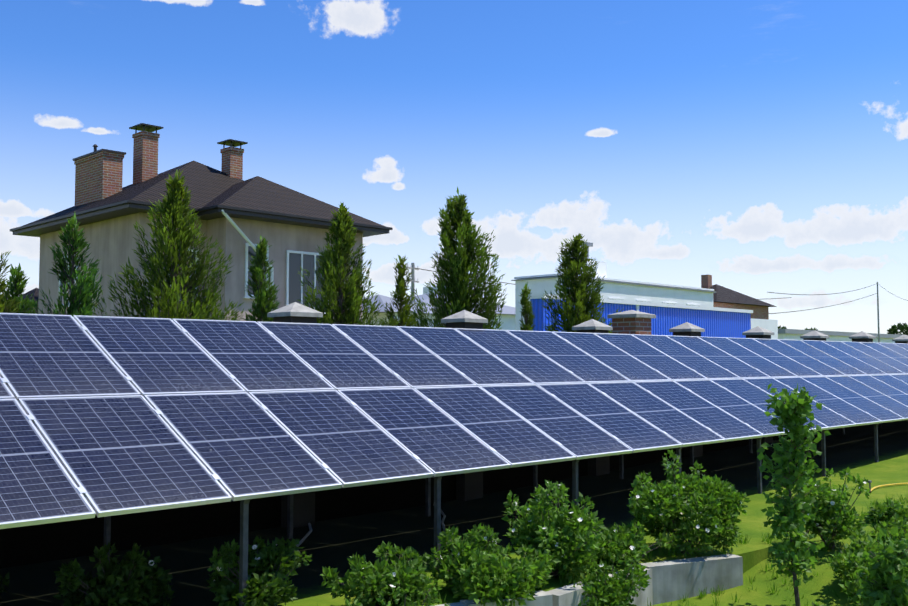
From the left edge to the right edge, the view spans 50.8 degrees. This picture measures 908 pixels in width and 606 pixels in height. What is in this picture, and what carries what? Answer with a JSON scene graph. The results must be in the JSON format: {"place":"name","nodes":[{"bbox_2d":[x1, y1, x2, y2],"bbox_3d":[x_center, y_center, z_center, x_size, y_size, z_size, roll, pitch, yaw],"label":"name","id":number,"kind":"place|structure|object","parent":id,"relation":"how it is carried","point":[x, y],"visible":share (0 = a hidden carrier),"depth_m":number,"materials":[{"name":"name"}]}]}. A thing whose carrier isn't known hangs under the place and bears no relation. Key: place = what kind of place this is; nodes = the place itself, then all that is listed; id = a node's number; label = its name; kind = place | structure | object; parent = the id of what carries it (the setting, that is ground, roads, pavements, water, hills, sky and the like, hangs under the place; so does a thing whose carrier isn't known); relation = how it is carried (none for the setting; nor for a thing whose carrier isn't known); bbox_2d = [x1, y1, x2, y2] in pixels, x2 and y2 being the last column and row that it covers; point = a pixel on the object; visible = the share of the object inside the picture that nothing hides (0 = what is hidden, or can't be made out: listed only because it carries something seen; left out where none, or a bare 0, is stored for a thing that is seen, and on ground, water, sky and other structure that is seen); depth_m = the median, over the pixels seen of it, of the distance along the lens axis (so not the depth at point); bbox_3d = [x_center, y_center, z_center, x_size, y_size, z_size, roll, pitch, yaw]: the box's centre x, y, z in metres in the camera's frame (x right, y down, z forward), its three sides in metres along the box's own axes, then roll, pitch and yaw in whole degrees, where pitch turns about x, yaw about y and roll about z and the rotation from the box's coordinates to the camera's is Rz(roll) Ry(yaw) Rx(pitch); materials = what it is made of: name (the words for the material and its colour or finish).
{"place":"outdoors","nodes":[
{"label":"outdoors","id":0,"kind":"place"},
{"bbox_2d":[0,420,907,605],"bbox_3d":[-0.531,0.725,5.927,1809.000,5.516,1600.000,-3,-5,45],"label":"ground","id":1,"kind":"structure","parent":0,"point":[334,543],"depth_m":10.32,"materials":[{"name":"green plant"}]},
{"bbox_2d":[10,123,392,324],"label":"house","id":2,"kind":"structure","parent":1,"relation":"on","point":[238,216],"depth_m":27.95,"materials":[{"name":"paint"}]},
{"bbox_2d":[0,170,622,333],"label":"trees","id":3,"kind":"object","parent":1,"relation":"on","point":[342,300],"visible":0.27,"depth_m":14.43,"materials":[{"name":"green plant"}]},
{"bbox_2d":[295,503,571,568],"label":"electrical cables","id":4,"kind":"object","parent":1,"relation":"on","point":[310,531],"visible":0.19,"depth_m":10.64,"materials":[{"name":"grey"}]},
{"bbox_2d":[0,449,907,605],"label":"shrubs","id":5,"kind":"object","parent":1,"relation":"on","point":[548,539],"visible":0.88,"depth_m":7.99,"materials":[{"name":"green plant"}]},
{"bbox_2d":[0,302,907,568],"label":"fence","id":6,"kind":"object","parent":1,"relation":"on","point":[27,545],"visible":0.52,"depth_m":11.28,"materials":[{"name":"concrete"}]},
{"bbox_2d":[0,313,907,605],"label":"pv frames","id":7,"kind":"object","parent":1,"relation":"on","point":[242,499],"visible":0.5,"depth_m":9.22,"materials":[{"name":"silver metal"}]},
{"bbox_2d":[0,314,907,522],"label":"solar panels","id":8,"kind":"object","parent":7,"relation":"in","point":[122,452],"visible":0.98,"depth_m":9.32,"materials":[{"name":"blue glass"}]},
{"bbox_2d":[23,242,907,342],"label":"neighbourhood","id":9,"kind":"object","parent":1,"relation":"on","point":[715,310],"visible":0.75,"depth_m":51.36,"materials":[{"name":"blue"}]},
{"bbox_2d":[260,492,907,605],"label":"grass tufts","id":10,"kind":"object","parent":1,"relation":"on","point":[704,594],"visible":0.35,"depth_m":9.12,"materials":[{"name":"green plant"}]},
{"bbox_2d":[435,554,742,605],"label":"retaining wall","id":11,"kind":"structure","parent":1,"relation":"on","point":[672,580],"depth_m":8.79,"materials":[{"name":"concrete"}]},
{"bbox_2d":[757,383,907,605],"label":"saplings","id":12,"kind":"object","parent":1,"relation":"on","point":[886,576],"visible":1,"depth_m":8.46,"materials":[{"name":"green plant"}]},
{"bbox_2d":[778,323,907,334],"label":"trees","id":13,"kind":"object","parent":1,"relation":"on","point":[902,328],"visible":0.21,"depth_m":258.19,"materials":[{"name":"green plant"}]},
{"bbox_2d":[868,480,907,491],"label":"garden hose","id":14,"kind":"object","parent":1,"relation":"on","point":[870,482],"visible":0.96,"depth_m":13.23,"materials":[{"name":"yellow rubber"}]},
{"bbox_2d":[0,0,907,333],"label":"sky","id":15,"kind":"structure","parent":0,"point":[758,147],"materials":[{"name":"blue"}]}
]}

